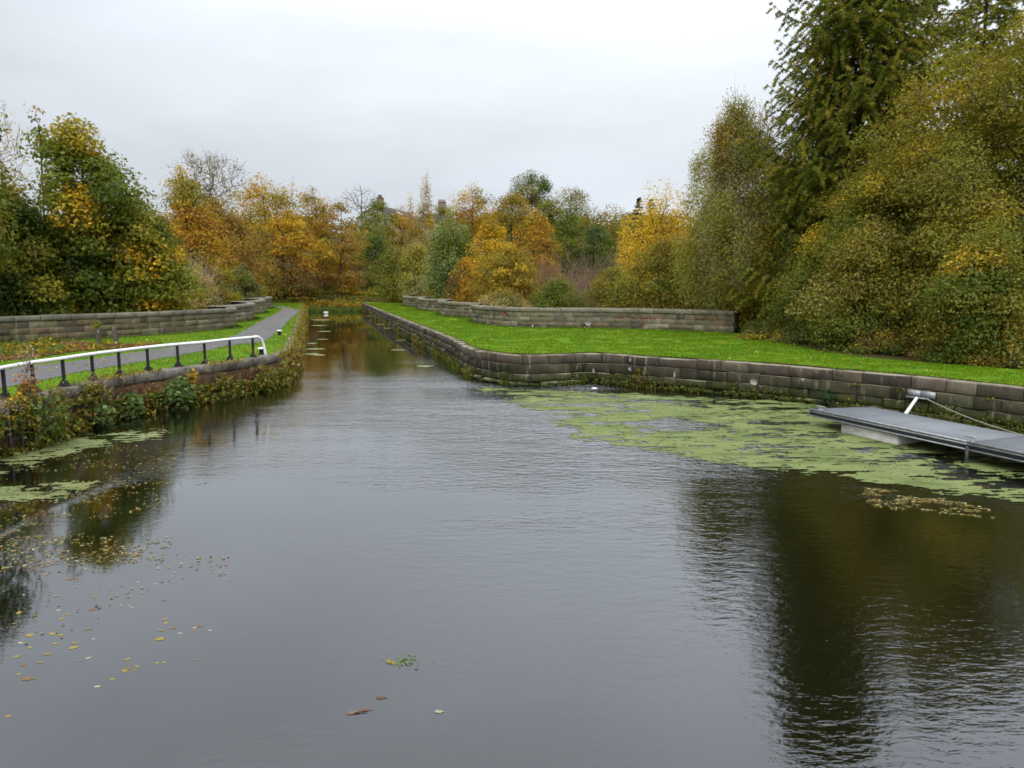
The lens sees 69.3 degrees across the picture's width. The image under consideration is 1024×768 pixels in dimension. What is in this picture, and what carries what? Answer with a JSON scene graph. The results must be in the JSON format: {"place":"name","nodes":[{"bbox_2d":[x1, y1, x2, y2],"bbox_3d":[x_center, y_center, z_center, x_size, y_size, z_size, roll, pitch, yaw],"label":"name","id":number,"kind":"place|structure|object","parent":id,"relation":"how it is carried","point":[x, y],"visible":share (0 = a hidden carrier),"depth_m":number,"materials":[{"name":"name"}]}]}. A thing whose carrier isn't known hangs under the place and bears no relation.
{"place":"outdoors","nodes":[
{"label":"outdoors","id":0,"kind":"place"},
{"bbox_2d":[0,306,297,387],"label":"path","id":1,"kind":"structure","parent":0,"point":[257,329],"depth_m":30.87,"materials":[{"name":"asphalt"}]},
{"bbox_2d":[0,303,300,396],"bbox_3d":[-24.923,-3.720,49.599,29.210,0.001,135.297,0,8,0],"label":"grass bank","id":2,"kind":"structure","parent":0,"point":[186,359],"depth_m":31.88,"materials":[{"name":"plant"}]},
{"bbox_2d":[0,343,159,360],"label":"leaf litter soil","id":3,"kind":"structure","parent":2,"relation":"on","point":[74,351],"depth_m":32.75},
{"bbox_2d":[0,336,122,355],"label":"ground cover","id":4,"kind":"object","parent":3,"relation":"on","point":[38,343],"visible":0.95,"depth_m":33.23,"materials":[{"name":"orange plant"}]},
{"bbox_2d":[273,301,308,383],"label":"bank weeds","id":5,"kind":"object","parent":2,"relation":"on","point":[293,361],"visible":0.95,"depth_m":37.48,"materials":[{"name":"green plant"}]},
{"bbox_2d":[0,312,1023,767],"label":"water","id":6,"kind":"structure","parent":0,"point":[538,588],"depth_m":10.36,"materials":[{"name":"liquid"}]},
{"bbox_2d":[0,481,100,501],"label":"duckweed","id":7,"kind":"object","parent":6,"relation":"on","point":[5,493],"visible":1,"depth_m":15.35,"materials":[{"name":"plant"}]},
{"bbox_2d":[0,428,169,473],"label":"duckweed","id":8,"kind":"object","parent":6,"relation":"on","point":[83,443],"visible":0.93,"depth_m":19.67,"materials":[{"name":"plant"}]},
{"bbox_2d":[0,354,277,456],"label":"canal wall","id":9,"kind":"structure","parent":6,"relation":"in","point":[171,373],"depth_m":25.46,"materials":[{"name":"concrete"}]},
{"bbox_2d":[5,405,24,448],"bbox_3d":[-12.573,1.424,18.790,0.062,1.720,0.491,0,8,2],"label":"wall ladder","id":10,"kind":"object","parent":9,"relation":"attached to","point":[10,440],"depth_m":18.60,"materials":[{"name":"metal"}]},
{"bbox_2d":[7,391,30,419],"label":"fern clump","id":11,"kind":"object","parent":9,"relation":"attached to","point":[20,402],"visible":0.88,"depth_m":18.85,"materials":[{"name":"yellow plant"}]},
{"bbox_2d":[14,373,41,405],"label":"dock plant","id":12,"kind":"object","parent":9,"relation":"on","point":[23,386],"visible":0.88,"depth_m":19.25,"materials":[{"name":"brown plant"}]},
{"bbox_2d":[14,343,38,386],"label":"seed stalk","id":13,"kind":"object","parent":12,"relation":"attached to","point":[25,368],"visible":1,"depth_m":19.27,"materials":[{"name":"brown plant"}]},
{"bbox_2d":[14,393,73,447],"bbox_3d":[-12.340,0.957,19.481,1.432,1.464,1.480,0,8,0],"label":"bramble","id":14,"kind":"object","parent":9,"relation":"attached to","point":[47,410],"visible":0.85,"depth_m":19.39,"materials":[{"name":"green plant"}]},
{"bbox_2d":[86,369,114,411],"bbox_3d":[-12.576,0.223,22.603,0.818,1.357,0.784,0,8,0],"label":"seed stalk","id":15,"kind":"object","parent":9,"relation":"attached to","point":[100,395],"visible":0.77,"depth_m":22.55,"materials":[{"name":"brown plant"}]},
{"bbox_2d":[87,403,115,426],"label":"bramble","id":16,"kind":"object","parent":9,"relation":"attached to","point":[108,411],"visible":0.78,"depth_m":22.35,"materials":[{"name":"green plant"}]},
{"bbox_2d":[116,392,145,418],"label":"bramble","id":17,"kind":"object","parent":9,"relation":"attached to","point":[132,401],"visible":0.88,"depth_m":23.73,"materials":[{"name":"green plant"}]},
{"bbox_2d":[0,335,266,399],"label":"handrail","id":18,"kind":"object","parent":9,"relation":"on","point":[4,393],"visible":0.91,"depth_m":24.07,"materials":[{"name":"metal"}]},
{"bbox_2d":[0,349,292,457],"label":"wall weeds","id":19,"kind":"object","parent":9,"relation":"on","point":[88,390],"depth_m":22.51,"materials":[{"name":"green plant"}]},
{"bbox_2d":[160,376,196,408],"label":"bramble","id":20,"kind":"object","parent":9,"relation":"attached to","point":[184,390],"visible":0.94,"depth_m":25.45,"materials":[{"name":"green plant"}]},
{"bbox_2d":[210,372,239,399],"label":"bramble","id":21,"kind":"object","parent":9,"relation":"attached to","point":[223,391],"visible":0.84,"depth_m":27.50,"materials":[{"name":"green plant"}]},
{"bbox_2d":[253,365,279,391],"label":"bramble","id":22,"kind":"object","parent":9,"relation":"attached to","point":[274,379],"visible":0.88,"depth_m":29.73,"materials":[{"name":"green plant"}]},
{"bbox_2d":[259,288,389,308],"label":"bank growth","id":23,"kind":"object","parent":6,"relation":"on","point":[343,303],"visible":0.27,"depth_m":118.37,"materials":[{"name":"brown plant"}]},
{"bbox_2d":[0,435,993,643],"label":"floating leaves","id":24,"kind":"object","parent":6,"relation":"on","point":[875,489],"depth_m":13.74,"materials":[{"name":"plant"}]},
{"bbox_2d":[475,386,1023,501],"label":"duckweed","id":25,"kind":"object","parent":6,"relation":"on","point":[712,453],"visible":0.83,"depth_m":20.30,"materials":[{"name":"plant"}]},
{"bbox_2d":[808,406,1023,462],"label":"pontoon","id":26,"kind":"object","parent":6,"relation":"on","point":[889,426],"visible":0.94,"depth_m":19.85,"materials":[{"name":"metal"}]},
{"bbox_2d":[0,0,1023,232],"label":"sky","id":27,"kind":"structure","parent":0,"point":[609,100],"materials":[{"name":"white"}]},
{"bbox_2d":[0,302,1023,395],"bbox_3d":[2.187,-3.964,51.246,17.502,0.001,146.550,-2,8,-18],"label":"lawn","id":28,"kind":"structure","parent":0,"point":[934,369],"depth_m":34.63,"materials":[{"name":"plant"}]},
{"bbox_2d":[365,235,417,302],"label":"poplar tree","id":29,"kind":"object","parent":28,"relation":"on","point":[392,278],"visible":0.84,"depth_m":112.12,"materials":[{"name":"green plant"}]},
{"bbox_2d":[395,239,431,297],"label":"poplar tree","id":30,"kind":"object","parent":28,"relation":"on","point":[415,291],"visible":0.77,"depth_m":104.07,"materials":[{"name":"green plant"}]},
{"bbox_2d":[163,226,1020,385],"bbox_3d":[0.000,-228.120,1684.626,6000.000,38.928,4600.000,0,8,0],"label":"ground","id":31,"kind":"structure","parent":0,"point":[878,355],"depth_m":120.19,"materials":[{"name":"plant"}]},
{"bbox_2d":[0,109,25,292],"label":"tall tree","id":32,"kind":"object","parent":31,"relation":"on","point":[3,200],"visible":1,"depth_m":37.44,"materials":[{"name":"green plant"}]},
{"bbox_2d":[0,100,38,192],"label":"bare tree","id":33,"kind":"object","parent":31,"relation":"on","point":[7,145],"visible":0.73,"depth_m":50.46,"materials":[{"name":"brown plant"}]},
{"bbox_2d":[0,160,78,321],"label":"maple tree","id":34,"kind":"object","parent":31,"relation":"on","point":[28,295],"visible":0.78,"depth_m":41.63,"materials":[{"name":"green plant"}]},
{"bbox_2d":[26,105,53,304],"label":"leafy sapling","id":35,"kind":"object","parent":31,"relation":"on","point":[39,127],"visible":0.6,"depth_m":44.30,"materials":[{"name":"green plant"}]},
{"bbox_2d":[10,112,196,318],"bbox_3d":[-26.626,-9.301,46.225,11.812,14.720,8.476,0,8,0],"label":"maple tree","id":36,"kind":"object","parent":31,"relation":"on","point":[83,201],"visible":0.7,"depth_m":44.79,"materials":[{"name":"green plant"}]},
{"bbox_2d":[0,296,271,343],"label":"parapet wall","id":37,"kind":"structure","parent":31,"relation":"on","point":[57,326],"depth_m":41.89,"materials":[{"name":"stone"}]},
{"bbox_2d":[82,188,207,316],"bbox_3d":[-24.277,-7.785,48.150,8.105,9.722,6.894,0,8,0],"label":"maple tree","id":38,"kind":"object","parent":31,"relation":"on","point":[157,302],"visible":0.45,"depth_m":46.97,"materials":[{"name":"green plant"}]},
{"bbox_2d":[154,164,200,235],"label":"autumn tree","id":39,"kind":"object","parent":31,"relation":"on","point":[174,183],"visible":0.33,"depth_m":101.98,"materials":[{"name":"orange plant"}]},
{"bbox_2d":[157,173,242,295],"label":"autumn tree","id":40,"kind":"object","parent":31,"relation":"on","point":[185,205],"visible":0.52,"depth_m":72.94,"materials":[{"name":"orange plant"}]},
{"bbox_2d":[176,265,223,314],"bbox_3d":[-26.920,-7.516,62.395,4.792,5.064,4.707,0,8,0],"label":"shrub","id":41,"kind":"object","parent":31,"relation":"on","point":[209,301],"visible":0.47,"depth_m":62.36,"materials":[{"name":"brown plant"}]},
{"bbox_2d":[168,234,238,314],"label":"bare thicket","id":42,"kind":"object","parent":31,"relation":"on","point":[204,274],"visible":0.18,"depth_m":65.21,"materials":[{"name":"plant"}]},
{"bbox_2d":[156,145,253,240],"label":"bare tree","id":43,"kind":"object","parent":31,"relation":"on","point":[199,169],"visible":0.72,"depth_m":114.13,"materials":[{"name":"brown plant"}]},
{"bbox_2d":[213,263,243,304],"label":"shrub","id":44,"kind":"object","parent":31,"relation":"on","point":[230,296],"visible":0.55,"depth_m":80.04,"materials":[{"name":"green plant"}]},
{"bbox_2d":[186,189,280,304],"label":"autumn tree","id":45,"kind":"object","parent":31,"relation":"on","point":[231,220],"visible":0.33,"depth_m":95.19,"materials":[{"name":"orange plant"}]},
{"bbox_2d":[224,262,266,303],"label":"shrub","id":46,"kind":"object","parent":31,"relation":"on","point":[246,276],"visible":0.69,"depth_m":92.74,"materials":[{"name":"green plant"}]},
{"bbox_2d":[214,171,309,285],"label":"autumn tree","id":47,"kind":"object","parent":31,"relation":"on","point":[266,199],"visible":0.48,"depth_m":123.72,"materials":[{"name":"orange plant"}]},
{"bbox_2d":[253,243,325,301],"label":"autumn tree","id":48,"kind":"object","parent":31,"relation":"on","point":[303,278],"visible":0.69,"depth_m":114.91,"materials":[{"name":"orange plant"}]},
{"bbox_2d":[248,197,339,299],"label":"autumn tree","id":49,"kind":"object","parent":31,"relation":"on","point":[293,225],"visible":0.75,"depth_m":115.30,"materials":[{"name":"orange plant"}]},
{"bbox_2d":[295,185,338,285],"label":"autumn tree","id":50,"kind":"object","parent":31,"relation":"on","point":[321,210],"visible":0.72,"depth_m":136.15,"materials":[{"name":"orange plant"}]},
{"bbox_2d":[225,285,424,311],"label":"reeds","id":51,"kind":"object","parent":31,"relation":"on","point":[339,309],"visible":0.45,"depth_m":117.51,"materials":[{"name":"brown plant"}]},
{"bbox_2d":[305,250,363,288],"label":"autumn tree","id":52,"kind":"object","parent":31,"relation":"on","point":[326,283],"visible":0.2,"depth_m":130.51,"materials":[{"name":"orange plant"}]},
{"bbox_2d":[310,196,372,295],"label":"autumn tree","id":53,"kind":"object","parent":31,"relation":"on","point":[327,274],"visible":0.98,"depth_m":119.62,"materials":[{"name":"orange plant"}]},
{"bbox_2d":[342,187,376,225],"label":"bare tree","id":54,"kind":"object","parent":31,"relation":"on","point":[358,201],"visible":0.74,"depth_m":185.43,"materials":[{"name":"grey plant"}]},
{"bbox_2d":[352,196,403,262],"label":"tree","id":55,"kind":"object","parent":31,"relation":"on","point":[391,231],"visible":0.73,"depth_m":145.91,"materials":[{"name":"green plant"}]},
{"bbox_2d":[358,215,400,288],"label":"willow tree","id":56,"kind":"object","parent":31,"relation":"on","point":[371,254],"visible":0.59,"depth_m":128.84,"materials":[{"name":"green plant"}]},
{"bbox_2d":[355,195,409,241],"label":"house","id":57,"kind":"structure","parent":31,"relation":"on","point":[379,197],"depth_m":196.90,"materials":[{"name":"stone"}]},
{"bbox_2d":[387,205,421,249],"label":"autumn tree","id":58,"kind":"object","parent":31,"relation":"on","point":[402,222],"visible":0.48,"depth_m":166.23,"materials":[{"name":"orange plant"}]},
{"bbox_2d":[402,192,421,256],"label":"birch tree","id":59,"kind":"object","parent":31,"relation":"on","point":[410,237],"visible":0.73,"depth_m":148.74,"materials":[{"name":"brown plant"}]},
{"bbox_2d":[410,168,436,278],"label":"birch tree","id":60,"kind":"object","parent":31,"relation":"on","point":[426,205],"visible":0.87,"depth_m":146.44,"materials":[{"name":"brown plant"}]},
{"bbox_2d":[420,201,462,252],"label":"autumn tree","id":61,"kind":"object","parent":31,"relation":"on","point":[441,211],"visible":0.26,"depth_m":165.99,"materials":[{"name":"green plant"}]},
{"bbox_2d":[422,199,462,238],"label":"house","id":62,"kind":"structure","parent":31,"relation":"on","point":[440,205],"depth_m":198.89,"materials":[{"name":"stone"}]},
{"bbox_2d":[419,207,481,302],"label":"willow tree","id":63,"kind":"object","parent":31,"relation":"on","point":[442,265],"visible":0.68,"depth_m":95.37,"materials":[{"name":"green plant"}]},
{"bbox_2d":[441,257,488,302],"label":"autumn tree","id":64,"kind":"object","parent":31,"relation":"on","point":[461,282],"visible":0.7,"depth_m":82.75,"materials":[{"name":"brown plant"}]},
{"bbox_2d":[446,180,496,263],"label":"autumn tree","id":65,"kind":"object","parent":31,"relation":"on","point":[472,210],"visible":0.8,"depth_m":145.94,"materials":[{"name":"orange plant"}]},
{"bbox_2d":[462,218,518,301],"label":"autumn tree","id":66,"kind":"object","parent":31,"relation":"on","point":[489,231],"visible":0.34,"depth_m":91.80,"materials":[{"name":"orange plant"}]},
{"bbox_2d":[460,243,546,306],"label":"autumn tree","id":67,"kind":"object","parent":31,"relation":"on","point":[517,283],"visible":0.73,"depth_m":78.12,"materials":[{"name":"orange plant"}]},
{"bbox_2d":[478,287,531,306],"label":"shrub","id":68,"kind":"object","parent":31,"relation":"on","point":[515,297],"visible":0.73,"depth_m":61.43,"materials":[{"name":"brown plant"}]},
{"bbox_2d":[486,191,533,242],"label":"autumn tree","id":69,"kind":"object","parent":31,"relation":"on","point":[499,215],"visible":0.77,"depth_m":135.60,"materials":[{"name":"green plant"}]},
{"bbox_2d":[0,303,1023,383],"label":"fallen leaves","id":70,"kind":"object","parent":31,"relation":"on","point":[79,348],"visible":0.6,"depth_m":34.41,"materials":[{"name":"orange plant"}]},
{"bbox_2d":[36,210,1022,306],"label":"woodland","id":71,"kind":"object","parent":31,"relation":"on","point":[328,234],"visible":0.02,"depth_m":192.80,"materials":[{"name":"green plant"}]},
{"bbox_2d":[506,168,558,256],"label":"oak tree","id":72,"kind":"object","parent":31,"relation":"on","point":[534,198],"visible":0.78,"depth_m":159.64,"materials":[{"name":"green plant"}]},
{"bbox_2d":[510,207,564,303],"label":"autumn tree","id":73,"kind":"object","parent":31,"relation":"on","point":[534,232],"visible":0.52,"depth_m":93.55,"materials":[{"name":"orange plant"}]},
{"bbox_2d":[529,199,570,277],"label":"autumn tree","id":74,"kind":"object","parent":31,"relation":"on","point":[552,212],"visible":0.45,"depth_m":131.84,"materials":[{"name":"green plant"}]},
{"bbox_2d":[522,275,595,311],"bbox_3d":[3.734,-6.091,57.672,6.014,4.991,4.144,0,8,0],"label":"shrub","id":75,"kind":"object","parent":31,"relation":"on","point":[555,293],"visible":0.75,"depth_m":56.91,"materials":[{"name":"green plant"}]},
{"bbox_2d":[520,241,607,307],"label":"bare thicket","id":76,"kind":"object","parent":31,"relation":"on","point":[559,272],"visible":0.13,"depth_m":84.43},
{"bbox_2d":[540,205,597,285],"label":"alder tree","id":77,"kind":"object","parent":31,"relation":"on","point":[561,227],"visible":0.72,"depth_m":105.61,"materials":[{"name":"green plant"}]},
{"bbox_2d":[539,187,598,270],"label":"autumn tree","id":78,"kind":"object","parent":31,"relation":"on","point":[573,199],"visible":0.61,"depth_m":150.74,"materials":[{"name":"green plant"}]},
{"bbox_2d":[402,295,739,332],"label":"parapet wall","id":79,"kind":"structure","parent":31,"relation":"on","point":[641,318],"depth_m":49.83,"materials":[{"name":"stone"}]},
{"bbox_2d":[561,244,629,307],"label":"bare thicket","id":80,"kind":"object","parent":31,"relation":"on","point":[588,283],"visible":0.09,"depth_m":78.61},
{"bbox_2d":[578,213,621,283],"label":"alder tree","id":81,"kind":"object","parent":31,"relation":"on","point":[606,243],"visible":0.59,"depth_m":103.86,"materials":[{"name":"green plant"}]},
{"bbox_2d":[579,204,641,267],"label":"autumn tree","id":82,"kind":"object","parent":31,"relation":"on","point":[615,223],"visible":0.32,"depth_m":155.81,"materials":[{"name":"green plant"}]},
{"bbox_2d":[575,264,651,313],"bbox_3d":[7.923,-5.834,56.770,6.092,6.580,4.826,0,8,0],"label":"shrub","id":83,"kind":"object","parent":31,"relation":"on","point":[603,280],"visible":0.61,"depth_m":56.05,"materials":[{"name":"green plant"}]},
{"bbox_2d":[621,197,654,271],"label":"spruce tree","id":84,"kind":"object","parent":31,"relation":"on","point":[637,206],"visible":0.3,"depth_m":146.60,"materials":[{"name":"green plant"}]},
{"bbox_2d":[599,234,705,314],"bbox_3d":[10.402,-7.383,53.699,8.223,6.949,6.694,0,8,0],"label":"sallow tree","id":85,"kind":"object","parent":31,"relation":"on","point":[654,265],"visible":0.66,"depth_m":52.84,"materials":[{"name":"green plant"}]},
{"bbox_2d":[612,178,701,313],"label":"poplar tree","id":86,"kind":"object","parent":31,"relation":"on","point":[657,233],"visible":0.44,"depth_m":72.15,"materials":[{"name":"yellow plant"}]},
{"bbox_2d":[362,302,1023,431],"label":"canal wall","id":87,"kind":"structure","parent":31,"relation":"on","point":[874,389],"depth_m":28.42,"materials":[{"name":"stone"}]},
{"bbox_2d":[361,307,1023,433],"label":"moss","id":88,"kind":"object","parent":87,"relation":"attached to","point":[458,369],"visible":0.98,"depth_m":29.40,"materials":[{"name":"green plant"}]},
{"bbox_2d":[818,388,836,406],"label":"fern clump","id":89,"kind":"object","parent":87,"relation":"attached to","point":[826,398],"visible":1,"depth_m":25.95,"materials":[{"name":"green plant"}]},
{"bbox_2d":[904,389,935,413],"bbox_3d":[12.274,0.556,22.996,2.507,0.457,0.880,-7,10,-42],"label":"wall bracket","id":90,"kind":"object","parent":87,"relation":"attached to","point":[916,395],"depth_m":23.65,"materials":[{"name":"metal"}]},
{"bbox_2d":[669,228,746,315],"bbox_3d":[14.424,-7.825,51.323,6.681,8.088,5.459,0,8,0],"label":"sallow tree","id":91,"kind":"object","parent":31,"relation":"on","point":[697,305],"visible":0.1,"depth_m":51.06,"materials":[{"name":"green plant"}]},
{"bbox_2d":[669,82,784,331],"bbox_3d":[13.974,-11.011,45.634,7.226,16.146,8.622,6,10,39],"label":"birch tree","id":92,"kind":"object","parent":31,"relation":"on","point":[730,213],"visible":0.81,"depth_m":44.79,"materials":[{"name":"green plant"}]},
{"bbox_2d":[712,257,778,331],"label":"autumn tree","id":93,"kind":"object","parent":31,"relation":"on","point":[749,314],"visible":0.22,"depth_m":45.10,"materials":[{"name":"green plant"}]},
{"bbox_2d":[733,319,783,339],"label":"bramble","id":94,"kind":"object","parent":31,"relation":"on","point":[754,333],"visible":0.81,"depth_m":39.55,"materials":[{"name":"green plant"}]},
{"bbox_2d":[738,118,822,331],"bbox_3d":[16.455,-9.155,44.046,5.370,12.908,5.590,0,8,0],"label":"birch tree","id":95,"kind":"object","parent":31,"relation":"on","point":[774,248],"visible":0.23,"depth_m":43.56,"materials":[{"name":"green plant"}]},
{"bbox_2d":[763,318,820,345],"bbox_3d":[14.505,-2.622,37.585,3.137,1.601,2.831,5,9,32],"label":"bramble","id":96,"kind":"object","parent":31,"relation":"on","point":[791,336],"visible":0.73,"depth_m":37.03,"materials":[{"name":"green plant"}]},
{"bbox_2d":[758,258,835,339],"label":"autumn tree","id":97,"kind":"object","parent":31,"relation":"on","point":[780,316],"visible":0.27,"depth_m":39.37,"materials":[{"name":"green plant"}]},
{"bbox_2d":[714,0,1006,327],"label":"larch tree","id":98,"kind":"object","parent":31,"relation":"on","point":[831,103],"visible":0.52,"depth_m":39.76,"materials":[{"name":"green plant"}]},
{"bbox_2d":[784,211,936,353],"bbox_3d":[15.973,-4.514,33.610,6.584,6.578,5.225,3,8,24],"label":"alder tree","id":99,"kind":"object","parent":31,"relation":"on","point":[867,258],"visible":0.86,"depth_m":32.93,"materials":[{"name":"green plant"}]},
{"bbox_2d":[843,322,928,355],"bbox_3d":[16.255,-1.956,32.174,3.937,1.733,3.050,0,8,0],"label":"bramble","id":100,"kind":"object","parent":31,"relation":"on","point":[887,342],"visible":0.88,"depth_m":31.60,"materials":[{"name":"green plant"}]},
{"bbox_2d":[766,142,1006,347],"bbox_3d":[18.164,-6.683,36.395,9.988,10.228,9.382,0,8,0],"label":"alder tree","id":101,"kind":"object","parent":31,"relation":"on","point":[835,224],"visible":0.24,"depth_m":35.66,"materials":[{"name":"green plant"}]},
{"bbox_2d":[845,7,1023,346],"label":"alder tree","id":102,"kind":"object","parent":31,"relation":"on","point":[982,104],"visible":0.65,"depth_m":32.05,"materials":[{"name":"green plant"}]},
{"bbox_2d":[899,331,978,362],"bbox_3d":[17.361,-1.516,29.647,3.152,1.542,3.259,0,8,0],"label":"bramble","id":103,"kind":"object","parent":31,"relation":"on","point":[927,353],"visible":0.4,"depth_m":29.36,"materials":[{"name":"green plant"}]},
{"bbox_2d":[902,222,1023,367],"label":"alder tree","id":104,"kind":"object","parent":31,"relation":"on","point":[968,318],"visible":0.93,"depth_m":27.25,"materials":[{"name":"green plant"}]},
{"bbox_2d":[908,0,1023,254],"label":"larch tree","id":105,"kind":"object","parent":31,"relation":"on","point":[993,12],"visible":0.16,"depth_m":46.68,"materials":[{"name":"green plant"}]},
{"bbox_2d":[951,329,1023,369],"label":"bramble","id":106,"kind":"object","parent":31,"relation":"on","point":[990,359],"visible":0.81,"depth_m":26.79,"materials":[{"name":"green plant"}]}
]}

